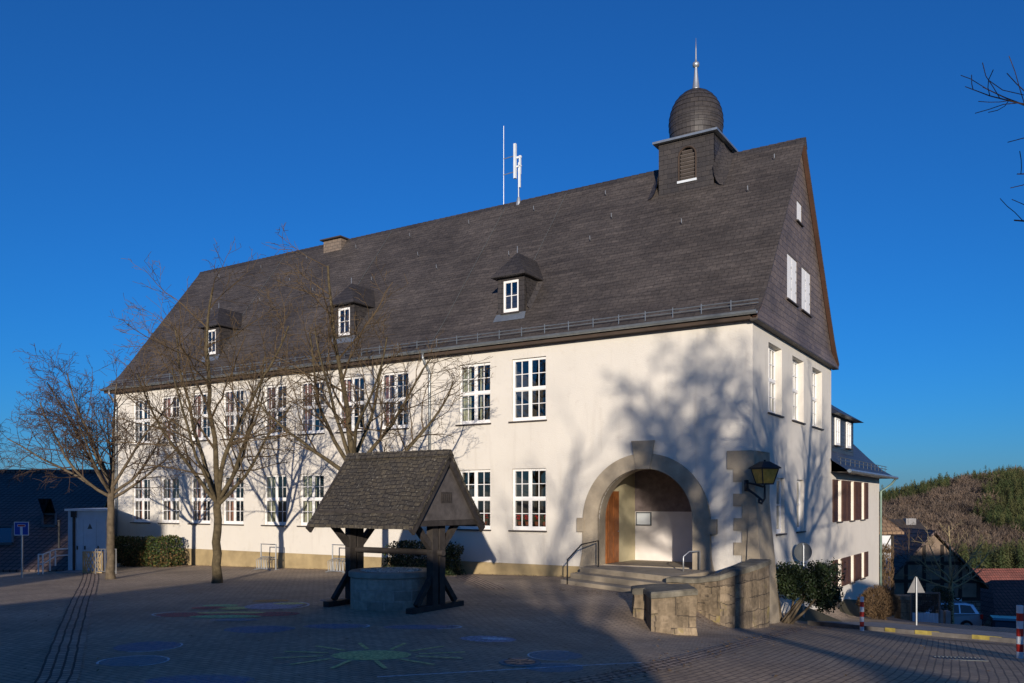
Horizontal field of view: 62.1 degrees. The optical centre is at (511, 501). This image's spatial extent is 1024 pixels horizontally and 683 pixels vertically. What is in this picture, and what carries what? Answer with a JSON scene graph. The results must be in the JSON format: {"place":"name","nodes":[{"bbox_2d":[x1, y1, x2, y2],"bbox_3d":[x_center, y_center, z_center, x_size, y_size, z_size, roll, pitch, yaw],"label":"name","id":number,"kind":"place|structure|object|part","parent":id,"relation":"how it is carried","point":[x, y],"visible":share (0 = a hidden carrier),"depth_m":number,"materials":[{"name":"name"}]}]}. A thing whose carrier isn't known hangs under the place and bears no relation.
{"place":"outdoors","nodes":[
{"label":"outdoors","id":0,"kind":"place"},
{"bbox_2d":[0,565,1015,682],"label":"plaza","id":1,"kind":"structure","parent":0,"point":[244,649],"depth_m":16.25,"materials":[{"name":"grey stone"}]},
{"bbox_2d":[0,419,12,470],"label":"bare tree","id":2,"kind":"object","parent":1,"relation":"on","point":[1,438],"visible":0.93,"depth_m":31.34,"materials":[{"name":"brown plant"}]},
{"bbox_2d":[14,522,28,577],"bbox_3d":[-18.000,1.800,31.221,0.540,2.150,0.082,0,0,0],"label":"dead end sign","id":3,"kind":"object","parent":1,"relation":"on","point":[21,528],"visible":0.91,"depth_m":31.18,"materials":[{"name":"metal"}]},
{"bbox_2d":[38,548,67,573],"bbox_3d":[-18.080,2.371,33.532,0.218,1.071,1.268,0,0,22],"label":"ramp railing","id":4,"kind":"object","parent":1,"relation":"on","point":[49,560],"visible":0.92,"depth_m":33.38,"materials":[{"name":"grey metal"}]},
{"bbox_2d":[34,573,97,682],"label":"cobble channel","id":5,"kind":"object","parent":1,"relation":"on","point":[62,662],"visible":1,"depth_m":14.66,"materials":[{"name":"grey stone"}]},
{"bbox_2d":[82,551,103,572],"bbox_3d":[-16.267,2.341,33.000,0.800,0.850,0.064,0,0,0],"label":"lattice panel","id":6,"kind":"object","parent":1,"relation":"on","point":[84,557],"visible":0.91,"depth_m":32.98,"materials":[{"name":"grey metal"}]},
{"bbox_2d":[0,343,202,578],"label":"bare tree","id":7,"kind":"object","parent":1,"relation":"on","point":[110,495],"visible":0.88,"depth_m":29.55,"materials":[{"name":"brown plant"}]},
{"bbox_2d":[95,549,116,573],"bbox_3d":[-15.480,2.290,32.400,0.832,1.016,0.060,0,0,0],"label":"barrier","id":8,"kind":"object","parent":1,"relation":"on","point":[96,571],"visible":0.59,"depth_m":32.38,"materials":[{"name":"metal"}]},
{"bbox_2d":[96,655,169,665],"bbox_3d":[-5.700,2.393,12.820,1.040,0.001,0.880,0,0,0],"label":"chalk drawing","id":9,"kind":"object","parent":1,"relation":"on","point":[140,655],"visible":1,"depth_m":12.96,"materials":[{"name":"blue"}]},
{"bbox_2d":[115,535,154,566],"bbox_3d":[-17.185,2.210,37.865,3.382,1.462,1.237,0,0,32],"label":"hedge","id":10,"kind":"object","parent":1,"relation":"on","point":[138,552],"visible":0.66,"depth_m":37.24,"materials":[{"name":"green plant"}]},
{"bbox_2d":[142,535,184,567],"bbox_3d":[-15.094,2.136,36.772,1.751,1.507,1.302,0,0,32],"label":"hedge","id":11,"kind":"object","parent":1,"relation":"on","point":[168,560],"visible":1,"depth_m":36.50,"materials":[{"name":"green plant"}]},
{"bbox_2d":[69,239,353,582],"bbox_3d":[-9.184,-2.573,27.170,8.531,10.639,6.292,0,0,-8],"label":"bare tree","id":12,"kind":"object","parent":1,"relation":"on","point":[217,495],"visible":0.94,"depth_m":26.70,"materials":[{"name":"brown plant"}]},
{"bbox_2d":[152,599,309,617],"bbox_3d":[-5.842,2.401,19.068,3.186,0.038,3.719,0,0,27],"label":"chalk drawing","id":13,"kind":"object","parent":1,"relation":"on","point":[221,615],"visible":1,"depth_m":18.35,"materials":[{"name":"multicoloured"}]},
{"bbox_2d":[254,544,278,570],"bbox_3d":[-9.592,2.146,33.222,0.950,1.018,0.440,0,0,32],"label":"bicycle stand","id":14,"kind":"object","parent":1,"relation":"on","point":[261,559],"visible":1,"depth_m":33.10,"materials":[{"name":"metal"}]},
{"bbox_2d":[320,598,343,600],"bbox_3d":[-4.350,2.400,20.900,0.720,0.021,0.720,0,0,0],"label":"manhole cover","id":15,"kind":"object","parent":1,"relation":"on","point":[327,599],"visible":0.34,"depth_m":20.88,"materials":[{"name":"concrete"}]},
{"bbox_2d":[325,544,344,572],"bbox_3d":[-6.340,2.069,31.161,0.950,1.018,0.440,0,0,32],"label":"bicycle stand","id":16,"kind":"object","parent":1,"relation":"on","point":[332,568],"visible":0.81,"depth_m":31.15,"materials":[{"name":"metal"}]},
{"bbox_2d":[216,223,492,470],"bbox_3d":[-4.654,-2.570,24.745,8.446,10.404,4.949,0,0,0],"label":"bare tree","id":17,"kind":"object","parent":1,"relation":"on","point":[350,447],"visible":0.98,"depth_m":24.65,"materials":[{"name":"brown plant"}]},
{"bbox_2d":[275,643,460,667],"bbox_3d":[-2.200,2.389,13.300,2.917,0.017,2.248,0,0,0],"label":"chalk drawing","id":18,"kind":"object","parent":1,"relation":"on","point":[369,654],"visible":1,"depth_m":13.26,"materials":[{"name":"green"}]},
{"bbox_2d":[348,567,426,610],"bbox_3d":[-2.780,2.025,19.650,1.970,0.951,1.970,0,0,0],"label":"well ring","id":19,"kind":"object","parent":1,"relation":"on","point":[385,588],"visible":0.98,"depth_m":18.82,"materials":[{"name":"stone"}]},
{"bbox_2d":[306,449,484,614],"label":"well roof","id":20,"kind":"structure","parent":1,"relation":"on","point":[413,492],"depth_m":18.98,"materials":[{"name":"stone"}]},
{"bbox_2d":[382,540,465,575],"bbox_3d":[-3.031,1.948,29.251,3.212,1.309,1.218,0,0,32],"label":"hedge","id":21,"kind":"object","parent":1,"relation":"on","point":[451,553],"visible":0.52,"depth_m":29.02,"materials":[{"name":"green plant"}]},
{"bbox_2d":[455,576,504,588],"bbox_3d":[-1.025,2.423,25.800,0.700,0.070,4.914,0,0,-12],"label":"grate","id":22,"kind":"object","parent":1,"relation":"on","point":[479,582],"visible":1,"depth_m":25.43,"materials":[{"name":"grey metal"}]},
{"bbox_2d":[461,636,511,641],"bbox_3d":[-0.426,2.402,14.900,1.007,0.016,0.652,0,0,0],"label":"chalk drawing","id":23,"kind":"object","parent":1,"relation":"on","point":[499,639],"visible":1,"depth_m":14.92,"materials":[{"name":"blue paint"}]},
{"bbox_2d":[377,662,640,676],"bbox_3d":[0.050,2.408,12.235,3.976,0.023,0.045,0,0,-17],"label":"channel","id":24,"kind":"object","parent":1,"relation":"on","point":[503,669],"visible":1,"depth_m":12.13,"materials":[{"name":"white"}]},
{"bbox_2d":[499,658,540,666],"bbox_3d":[0.120,2.397,12.750,0.640,0.021,0.640,0,0,0],"label":"manhole cover","id":25,"kind":"object","parent":1,"relation":"on","point":[519,662],"visible":1,"depth_m":12.67,"materials":[{"name":"concrete"}]},
{"bbox_2d":[631,583,697,635],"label":"stone pier","id":26,"kind":"structure","parent":1,"relation":"on","point":[667,608],"depth_m":18.09,"materials":[{"name":"stone"}]},
{"bbox_2d":[554,627,845,682],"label":"cobble gutter","id":27,"kind":"object","parent":1,"relation":"on","point":[658,665],"visible":0.91,"depth_m":13.03,"materials":[{"name":"grey stone"}]},
{"bbox_2d":[666,559,770,627],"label":"stone wall","id":28,"kind":"structure","parent":1,"relation":"on","point":[736,595],"depth_m":21.67,"materials":[{"name":"stone"}]},
{"bbox_2d":[775,557,848,623],"bbox_3d":[8.782,2.666,25.386,2.172,2.135,1.740,0,0,0],"label":"evergreen shrub","id":29,"kind":"object","parent":1,"relation":"on","point":[820,589],"visible":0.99,"depth_m":25.02,"materials":[{"name":"green plant"}]},
{"bbox_2d":[808,621,1015,643],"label":"kerb","id":30,"kind":"structure","parent":1,"relation":"on","point":[935,634],"depth_m":23.02,"materials":[{"name":"concrete"}]},
{"bbox_2d":[885,627,894,631],"bbox_3d":[10.448,3.512,23.393,0.158,0.118,0.300,0,0,-36],"label":"yellow kerb mark","id":31,"kind":"object","parent":30,"relation":"on","point":[887,629],"visible":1,"depth_m":23.36,"materials":[{"name":"paint"}]},
{"bbox_2d":[915,630,937,634],"bbox_3d":[11.132,3.496,22.766,0.600,0.115,0.158,0,0,40],"label":"yellow kerb mark","id":32,"kind":"object","parent":30,"relation":"on","point":[923,632],"visible":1,"depth_m":22.76,"materials":[{"name":"paint"}]},
{"bbox_2d":[972,634,1001,639],"bbox_3d":[12.169,3.467,21.731,0.158,0.125,0.722,0,0,-42],"label":"yellow kerb mark","id":33,"kind":"object","parent":30,"relation":"on","point":[982,637],"visible":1,"depth_m":21.77,"materials":[{"name":"paint"}]},
{"bbox_2d":[907,577,924,624],"bbox_3d":[13.050,3.280,27.426,0.580,1.740,0.072,0,0,0],"label":"triangle sign","id":34,"kind":"object","parent":1,"relation":"on","point":[916,587],"visible":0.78,"depth_m":27.45,"materials":[{"name":"metal"}]},
{"bbox_2d":[910,592,940,622],"bbox_3d":[16.044,4.184,32.998,1.060,1.379,0.100,0,0,14],"label":"board fence","id":35,"kind":"object","parent":1,"relation":"on","point":[933,617],"visible":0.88,"depth_m":32.98,"materials":[{"name":"blue paint"}]},
{"bbox_2d":[943,610,950,623],"bbox_3d":[19.447,5.504,38.000,0.220,1.351,0.220,0,0,0],"label":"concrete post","id":36,"kind":"object","parent":1,"relation":"on","point":[946,616],"visible":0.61,"depth_m":37.89,"materials":[{"name":"grey concrete"}]},
{"bbox_2d":[900,524,1000,623],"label":"bare tree","id":37,"kind":"object","parent":1,"relation":"on","point":[950,582],"visible":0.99,"depth_m":45.94,"materials":[{"name":"brown plant"}]},
{"bbox_2d":[918,600,982,625],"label":"parked car","id":38,"kind":"object","parent":1,"relation":"on","point":[965,613],"visible":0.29,"depth_m":47.05,"materials":[{"name":"silver metal"}]},
{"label":"side window","id":39,"kind":"part","parent":38,"relation":"part of","materials":[{"name":"glass"}]},
{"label":"side window","id":40,"kind":"part","parent":38,"relation":"part of","materials":[{"name":"glass"}]},
{"bbox_2d":[961,56,1023,221],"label":"bare tree","id":41,"kind":"object","parent":1,"relation":"on","point":[1014,102],"visible":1,"depth_m":10.14,"materials":[{"name":"brown plant"}]},
{"bbox_2d":[984,615,1015,627],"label":"parked car","id":42,"kind":"object","parent":1,"relation":"on","point":[1001,621],"visible":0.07,"depth_m":45.63,"materials":[{"name":"blue paint"}]},
{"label":"rear window","id":43,"kind":"part","parent":42,"relation":"part of","materials":[{"name":"black glass"}]},
{"bbox_2d":[0,0,1023,491],"label":"sky","id":44,"kind":"structure","parent":0,"point":[171,130],"materials":[{"name":"blue"}]},
{"bbox_2d":[604,628,1023,682],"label":"road","id":45,"kind":"structure","parent":0,"point":[829,657],"depth_m":13.57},
{"bbox_2d":[860,597,863,630],"bbox_3d":[9.550,3.112,23.200,0.110,1.050,0.110,0,0,0],"label":"striped post","id":46,"kind":"object","parent":45,"relation":"on","point":[861,613],"visible":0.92,"depth_m":23.15,"materials":[{"name":"white paint"}]},
{"bbox_2d":[932,656,987,660],"bbox_3d":[7.950,2.781,15.100,0.840,0.012,0.320,0,0,12],"label":"drain grate","id":47,"kind":"object","parent":45,"relation":"on","point":[959,658],"visible":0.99,"depth_m":15.10,"materials":[{"name":"grey metal"}]},
{"bbox_2d":[1016,605,1023,658],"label":"striped post","id":48,"kind":"object","parent":45,"relation":"on","point":[1019,631],"visible":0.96,"depth_m":16.07,"materials":[{"name":"red metal"}]},
{"bbox_2d":[787,492,1016,621],"bbox_3d":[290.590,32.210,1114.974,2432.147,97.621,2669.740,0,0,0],"label":"ground","id":49,"kind":"structure","parent":0,"point":[849,607],"depth_m":28.92,"materials":[{"name":"green soil"}]},
{"bbox_2d":[0,469,123,572],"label":"house","id":50,"kind":"structure","parent":49,"relation":"on","point":[73,519],"depth_m":38.69,"materials":[{"name":"paint"}]},
{"bbox_2d":[100,44,838,623],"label":"school building","id":51,"kind":"structure","parent":49,"relation":"on","point":[662,350],"depth_m":29.04,"materials":[{"name":"paint"}]},
{"bbox_2d":[130,398,149,444],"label":"window","id":52,"kind":"structure","parent":51,"relation":"in","point":[143,412],"depth_m":39.40,"materials":[{"name":"white paint"}]},
{"bbox_2d":[130,478,149,523],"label":"window","id":53,"kind":"structure","parent":51,"relation":"in","point":[143,499],"depth_m":39.47,"materials":[{"name":"white paint"}]},
{"bbox_2d":[158,477,179,523],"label":"window","id":54,"kind":"structure","parent":51,"relation":"in","point":[171,499],"depth_m":38.46,"materials":[{"name":"white paint"}]},
{"bbox_2d":[162,395,178,442],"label":"window","id":55,"kind":"structure","parent":51,"relation":"in","point":[168,398],"depth_m":38.46,"materials":[{"name":"white paint"}]},
{"bbox_2d":[187,477,209,524],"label":"window","id":56,"kind":"structure","parent":51,"relation":"in","point":[200,499],"depth_m":37.34,"materials":[{"name":"white paint"}]},
{"bbox_2d":[188,392,209,441],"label":"window","id":57,"kind":"structure","parent":51,"relation":"in","point":[200,435],"depth_m":37.22,"materials":[{"name":"white paint"}]},
{"bbox_2d":[220,389,242,439],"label":"window","id":58,"kind":"structure","parent":51,"relation":"in","point":[229,391],"depth_m":36.20,"materials":[{"name":"white paint"}]},
{"bbox_2d":[222,476,243,525],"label":"window","id":59,"kind":"structure","parent":51,"relation":"in","point":[232,499],"depth_m":36.10,"materials":[{"name":"white paint"}]},
{"bbox_2d":[261,384,285,437],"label":"window","id":60,"kind":"structure","parent":51,"relation":"in","point":[270,405],"depth_m":34.78,"materials":[{"name":"white paint"}]},
{"bbox_2d":[261,475,286,526],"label":"window","id":61,"kind":"structure","parent":51,"relation":"in","point":[274,499],"depth_m":34.81,"materials":[{"name":"white paint"}]},
{"bbox_2d":[297,474,323,526],"bbox_3d":[-7.853,-0.062,33.551,1.460,2.095,0.354,0,0,32],"label":"window","id":62,"kind":"structure","parent":51,"relation":"in","point":[310,498],"depth_m":33.75,"materials":[{"name":"white paint"}]},
{"bbox_2d":[297,380,324,435],"bbox_3d":[-7.853,-3.707,33.551,1.460,2.125,0.354,0,0,32],"label":"window","id":63,"kind":"structure","parent":51,"relation":"in","point":[313,432],"depth_m":33.70,"materials":[{"name":"white paint"}]},
{"bbox_2d":[335,376,363,432],"bbox_3d":[-6.086,-3.707,32.427,1.460,2.125,0.354,0,0,32],"label":"window","id":64,"kind":"structure","parent":51,"relation":"in","point":[353,416],"depth_m":32.39,"materials":[{"name":"white paint"}]},
{"bbox_2d":[378,371,408,430],"bbox_3d":[-4.288,-3.707,31.290,1.460,2.125,0.354,0,0,32],"label":"window","id":65,"kind":"structure","parent":51,"relation":"in","point":[388,394],"depth_m":31.35,"materials":[{"name":"white paint"}]},
{"bbox_2d":[455,362,490,425],"bbox_3d":[-1.263,-3.707,29.370,1.460,2.125,0.354,0,0,32],"label":"window","id":66,"kind":"structure","parent":51,"relation":"in","point":[467,408],"depth_m":29.45,"materials":[{"name":"white paint"}]},
{"bbox_2d":[457,470,490,530],"bbox_3d":[-1.297,-0.062,29.318,1.460,2.095,0.230,0,0,32],"label":"window","id":67,"kind":"structure","parent":51,"relation":"in","point":[468,528],"depth_m":29.32,"materials":[{"name":"white paint"}]},
{"bbox_2d":[481,514,488,524],"bbox_3d":[-0.943,0.602,29.349,0.303,0.357,0.318,0,0,-27],"label":"potted flower","id":68,"kind":"object","parent":51,"relation":"in","point":[486,516],"visible":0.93,"depth_m":29.30,"materials":[{"name":"red plant"}]},
{"bbox_2d":[516,515,521,524],"bbox_3d":[0.267,0.602,28.582,0.303,0.357,0.318,0,0,-24],"label":"potted flower","id":69,"kind":"object","parent":51,"relation":"on","point":[519,517],"visible":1,"depth_m":28.55,"materials":[{"name":"red plant"}]},
{"bbox_2d":[523,515,528,524],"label":"potted flower","id":70,"kind":"object","parent":51,"relation":"on","point":[526,517],"visible":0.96,"depth_m":28.39,"materials":[{"name":"red plant"}]},
{"bbox_2d":[508,356,546,422],"bbox_3d":[0.552,-3.707,28.147,1.460,2.125,0.230,0,0,32],"label":"window","id":71,"kind":"structure","parent":51,"relation":"in","point":[531,388],"depth_m":28.18,"materials":[{"name":"white paint"}]},
{"bbox_2d":[508,468,546,531],"bbox_3d":[0.552,-0.062,28.147,1.460,2.095,0.230,0,0,32],"label":"window","id":72,"kind":"structure","parent":51,"relation":"in","point":[522,528],"depth_m":28.18,"materials":[{"name":"white paint"}]},
{"bbox_2d":[533,515,540,525],"bbox_3d":[0.829,0.602,28.246,0.318,0.357,0.303,0,0,-26],"label":"potted flower","id":73,"kind":"object","parent":51,"relation":"in","point":[536,519],"visible":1,"depth_m":28.18,"materials":[{"name":"red plant"}]},
{"bbox_2d":[541,515,545,525],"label":"potted flower","id":74,"kind":"object","parent":51,"relation":"in","point":[544,519],"visible":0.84,"depth_m":28.02,"materials":[{"name":"red plant"}]},
{"bbox_2d":[567,540,598,583],"bbox_3d":[2.120,1.782,25.324,0.044,1.236,1.564,0,0,42],"label":"hand rail","id":75,"kind":"object","parent":51,"relation":"on","point":[576,550],"visible":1,"depth_m":25.20,"materials":[{"name":"metal"}]},
{"bbox_2d":[683,551,700,570],"bbox_3d":[5.169,1.690,24.457,0.701,0.580,0.044,0,0,-33],"label":"hand rail","id":76,"kind":"object","parent":51,"relation":"on","point":[699,559],"visible":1,"depth_m":24.61,"materials":[{"name":"metal"}]},
{"bbox_2d":[744,460,780,503],"bbox_3d":[6.949,-0.549,23.576,0.675,1.242,0.775,0,0,-18],"label":"wall lantern","id":77,"kind":"object","parent":51,"relation":"attached to","point":[764,472],"depth_m":23.38,"materials":[{"name":"metal"}]},
{"bbox_2d":[768,347,784,417],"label":"window","id":78,"kind":"structure","parent":51,"relation":"in","point":[771,381],"depth_m":26.61,"materials":[{"name":"white paint"}]},
{"bbox_2d":[776,478,786,535],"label":"window","id":79,"kind":"structure","parent":51,"relation":"in","point":[778,530],"depth_m":27.04,"materials":[{"name":"white paint"}]},
{"bbox_2d":[786,254,799,307],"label":"attic window","id":80,"kind":"structure","parent":51,"relation":"in","point":[791,263],"depth_m":27.50,"materials":[{"name":"white paint"}]},
{"bbox_2d":[792,359,805,424],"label":"window","id":81,"kind":"structure","parent":51,"relation":"in","point":[794,364],"depth_m":28.89,"materials":[{"name":"white paint"}]},
{"bbox_2d":[796,201,803,226],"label":"attic window","id":82,"kind":"structure","parent":51,"relation":"in","point":[798,219],"depth_m":28.26,"materials":[{"name":"white paint"}]},
{"bbox_2d":[796,480,805,532],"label":"window","id":83,"kind":"structure","parent":51,"relation":"in","point":[798,528],"depth_m":29.13,"materials":[{"name":"white paint"}]},
{"bbox_2d":[801,268,812,317],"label":"attic window","id":84,"kind":"structure","parent":51,"relation":"in","point":[805,276],"depth_m":29.07,"materials":[{"name":"white paint"}]},
{"bbox_2d":[812,370,823,430],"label":"window","id":85,"kind":"structure","parent":51,"relation":"in","point":[814,399],"depth_m":31.48,"materials":[{"name":"white paint"}]},
{"bbox_2d":[794,543,811,617],"bbox_3d":[9.454,2.621,27.571,0.620,2.610,0.082,0,0,-8],"label":"round sign","id":86,"kind":"object","parent":49,"relation":"on","point":[803,552],"visible":0.86,"depth_m":27.59,"materials":[{"name":"metal"}]},
{"bbox_2d":[830,405,898,607],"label":"annex house","id":87,"kind":"structure","parent":49,"relation":"on","point":[857,474],"depth_m":36.77,"materials":[{"name":"paint"}]},
{"bbox_2d":[856,584,898,619],"bbox_3d":[14.211,3.936,33.002,1.569,1.557,1.632,0,0,0],"label":"round bush","id":88,"kind":"object","parent":49,"relation":"on","point":[886,599],"visible":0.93,"depth_m":32.67,"materials":[{"name":"beige plant"}]},
{"bbox_2d":[879,542,894,593],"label":"beige shrub","id":89,"kind":"object","parent":49,"relation":"on","point":[885,570],"visible":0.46,"depth_m":42.21,"materials":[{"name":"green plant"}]},
{"bbox_2d":[879,512,903,590],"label":"half timbered house","id":90,"kind":"structure","parent":49,"relation":"on","point":[890,529],"depth_m":46.97,"materials":[{"name":"white paint"}]},
{"bbox_2d":[894,594,915,620],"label":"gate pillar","id":91,"kind":"structure","parent":49,"relation":"on","point":[903,610],"depth_m":35.70,"materials":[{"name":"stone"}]},
{"bbox_2d":[889,518,925,528],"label":"house","id":92,"kind":"structure","parent":49,"relation":"on","point":[909,521],"depth_m":85.40,"materials":[{"name":"stone"}]},
{"bbox_2d":[894,510,967,571],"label":"bare shrub","id":93,"kind":"object","parent":49,"relation":"on","point":[908,535],"visible":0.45,"depth_m":51.74,"materials":[{"name":"brown plant"}]},
{"bbox_2d":[894,527,988,613],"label":"barn","id":94,"kind":"structure","parent":49,"relation":"on","point":[969,592],"depth_m":51.51,"materials":[{"name":"wood"}]},
{"bbox_2d":[931,585,957,623],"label":"hedge","id":95,"kind":"object","parent":49,"relation":"on","point":[943,591],"visible":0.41,"depth_m":42.27,"materials":[{"name":"green plant"}]},
{"bbox_2d":[879,465,1023,561],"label":"beech forest","id":96,"kind":"object","parent":49,"relation":"on","point":[955,503],"visible":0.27,"depth_m":475.08,"materials":[{"name":"brown plant"}]},
{"bbox_2d":[879,464,1023,568],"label":"conifer forest","id":97,"kind":"object","parent":49,"relation":"on","point":[1009,486],"visible":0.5,"depth_m":463.95,"materials":[{"name":"green plant"}]},
{"bbox_2d":[973,568,1023,581],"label":"roof","id":98,"kind":"structure","parent":49,"relation":"on","point":[1002,574],"depth_m":83.04,"materials":[{"name":"tile"}]},
{"bbox_2d":[980,580,1023,625],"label":"red roofed shed","id":99,"kind":"structure","parent":49,"relation":"on","point":[1002,597],"depth_m":54.51,"materials":[{"name":"tile"}]},
{"bbox_2d":[819,621,1015,637],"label":"pavement","id":100,"kind":"structure","parent":0,"point":[941,629],"depth_m":24.52,"materials":[{"name":"grey stone"}]}
]}

